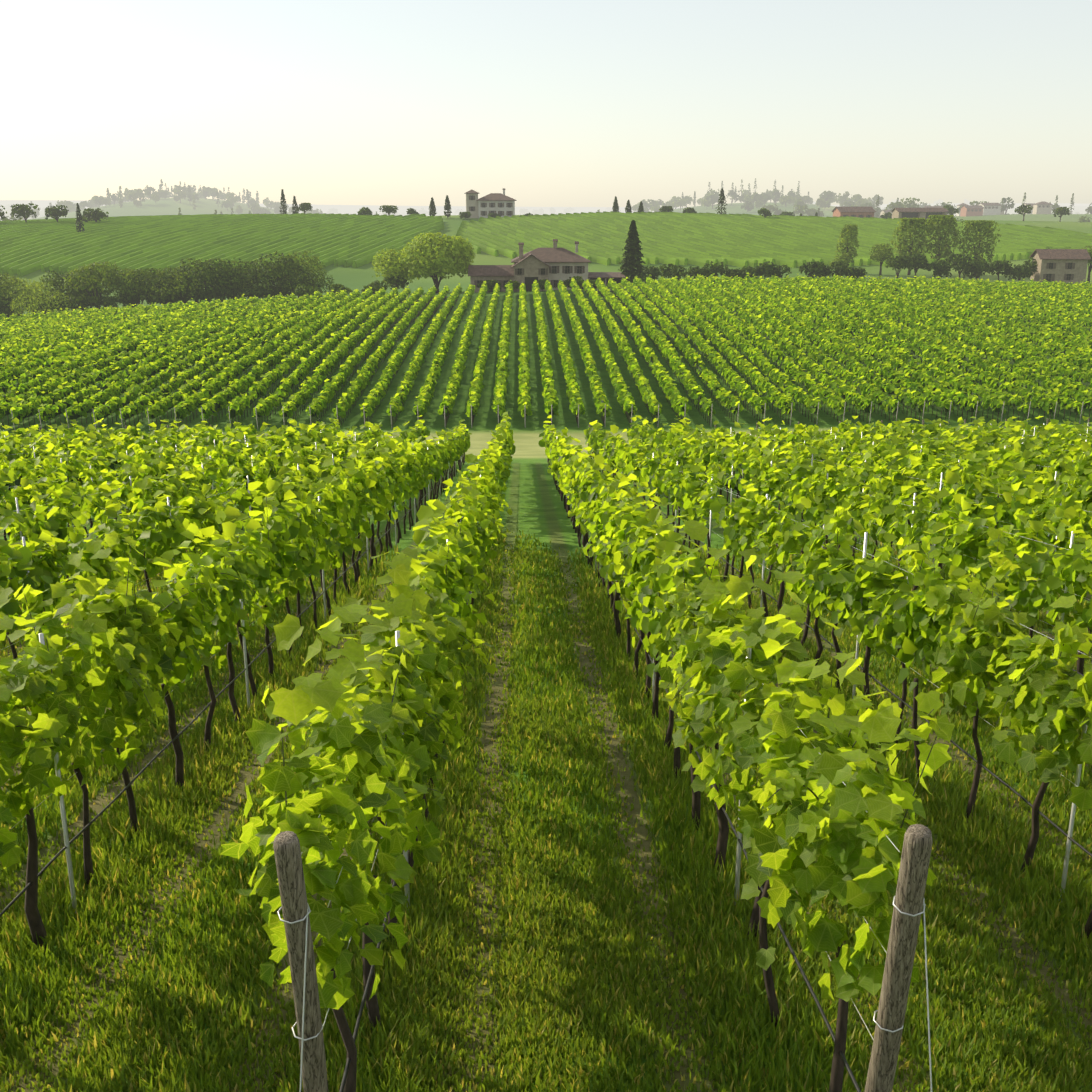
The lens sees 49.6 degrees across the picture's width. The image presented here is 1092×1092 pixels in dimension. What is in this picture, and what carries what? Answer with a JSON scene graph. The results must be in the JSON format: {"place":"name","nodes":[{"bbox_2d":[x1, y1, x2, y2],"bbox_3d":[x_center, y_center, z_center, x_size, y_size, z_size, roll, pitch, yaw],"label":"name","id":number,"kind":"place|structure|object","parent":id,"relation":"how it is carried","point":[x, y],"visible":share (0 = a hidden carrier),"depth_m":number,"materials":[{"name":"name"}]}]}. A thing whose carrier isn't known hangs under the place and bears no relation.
{"place":"outdoors","nodes":[
{"label":"outdoors","id":0,"kind":"place"},
{"bbox_2d":[0,412,1091,1091],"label":"vine","id":1,"kind":"object","parent":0,"point":[356,482],"depth_m":17.14,"materials":[{"name":"green plant"}]},
{"bbox_2d":[7,490,1079,828],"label":"vine shoot stems","id":2,"kind":"object","parent":1,"relation":"on","point":[485,660],"visible":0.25,"depth_m":8.04,"materials":[{"name":"green"}]},
{"bbox_2d":[0,522,1091,1009],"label":"vine leaves","id":3,"kind":"object","parent":1,"relation":"attached to","point":[352,720],"visible":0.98,"depth_m":6.38,"materials":[{"name":"green plant"}]},
{"bbox_2d":[0,272,1091,429],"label":"vine","id":4,"kind":"object","parent":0,"point":[151,324],"depth_m":129.59,"materials":[{"name":"green plant"}]},
{"bbox_2d":[0,198,1091,1091],"bbox_3d":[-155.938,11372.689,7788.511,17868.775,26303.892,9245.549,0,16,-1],"label":"terrain","id":5,"kind":"structure","parent":0,"point":[534,500],"depth_m":47.45,"materials":[{"name":"green plant"}]},
{"bbox_2d":[464,188,516,217],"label":"hill house","id":6,"kind":"structure","parent":5,"relation":"on","point":[503,205],"depth_m":357.81,"materials":[{"name":"paint"}]},
{"bbox_2d":[0,528,1091,1091],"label":"grass","id":7,"kind":"structure","parent":5,"relation":"on","point":[414,1006],"depth_m":7.68,"materials":[{"name":"green plant"}]},
{"bbox_2d":[0,211,1091,276],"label":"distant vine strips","id":8,"kind":"object","parent":5,"relation":"on","point":[63,245],"visible":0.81,"depth_m":314.45,"materials":[{"name":"green plant"}]},
{"bbox_2d":[0,422,1091,1091],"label":"metal stakes","id":9,"kind":"object","parent":5,"relation":"on","point":[406,886],"visible":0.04,"depth_m":7.85,"materials":[{"name":"grey metal"}]},
{"bbox_2d":[468,239,625,292],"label":"farmhouse","id":10,"kind":"object","parent":5,"relation":"on","point":[554,265],"visible":0.58,"depth_m":215.86,"materials":[{"name":"stone"}]},
{"bbox_2d":[11,276,1083,430],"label":"vineyard posts","id":11,"kind":"object","parent":5,"relation":"on","point":[551,411],"visible":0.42,"depth_m":97.42,"materials":[{"name":"beige wood"}]},
{"bbox_2d":[39,418,1089,1091],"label":"wooden posts","id":12,"kind":"object","parent":5,"relation":"on","point":[911,886],"visible":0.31,"depth_m":4.29,"materials":[{"name":"wood"}]},
{"bbox_2d":[831,207,875,217],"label":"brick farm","id":13,"kind":"object","parent":5,"relation":"on","point":[862,212],"visible":0.35,"depth_m":438.72,"materials":[{"name":"brick"}]},
{"bbox_2d":[880,210,891,215],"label":"village house","id":14,"kind":"structure","parent":5,"relation":"on","point":[883,211],"depth_m":776.34,"materials":[{"name":"paint"}]},
{"bbox_2d":[891,208,948,218],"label":"shed","id":15,"kind":"structure","parent":5,"relation":"on","point":[925,213],"depth_m":384.21,"materials":[{"name":"stone"}]},
{"bbox_2d":[924,206,942,207],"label":"village house","id":16,"kind":"structure","parent":5,"relation":"on","point":[933,207],"depth_m":746.19,"materials":[{"name":"stone"}]},
{"bbox_2d":[956,203,966,215],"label":"village house","id":17,"kind":"structure","parent":5,"relation":"on","point":[958,206],"depth_m":805.00,"materials":[{"name":"paint"}]},
{"bbox_2d":[960,205,983,215],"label":"village house","id":18,"kind":"structure","parent":5,"relation":"on","point":[971,210],"depth_m":718.62,"materials":[{"name":"paint"}]},
{"bbox_2d":[977,203,1001,214],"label":"village house","id":19,"kind":"structure","parent":5,"relation":"on","point":[991,208],"depth_m":738.02,"materials":[{"name":"paint"}]},
{"bbox_2d":[1022,203,1034,213],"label":"village house","id":20,"kind":"structure","parent":5,"relation":"on","point":[1025,204],"depth_m":753.34,"materials":[{"name":"stone"}]},
{"bbox_2d":[1032,201,1052,213],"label":"village house","id":21,"kind":"structure","parent":5,"relation":"on","point":[1042,207],"depth_m":722.57,"materials":[{"name":"paint"}]},
{"bbox_2d":[1029,249,1090,283],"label":"house","id":22,"kind":"structure","parent":5,"relation":"on","point":[1064,265],"depth_m":241.59,"materials":[{"name":"paint"}]},
{"bbox_2d":[0,188,1091,316],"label":"tree","id":23,"kind":"object","parent":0,"point":[434,253],"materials":[{"name":"green plant"}]},
{"bbox_2d":[0,178,1091,221],"bbox_3d":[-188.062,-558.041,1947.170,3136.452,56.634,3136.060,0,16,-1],"label":"hills","id":24,"kind":"structure","parent":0,"point":[748,198],"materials":[{"name":"green plant"}]},
{"bbox_2d":[0,454,1091,1091],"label":"irrigation hose","id":25,"kind":"object","parent":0,"point":[342,1086],"visible":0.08,"depth_m":7.88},
{"bbox_2d":[0,0,1091,206],"label":"sky","id":26,"kind":"structure","parent":0,"point":[548,103],"materials":[{"name":"white"}]}
]}

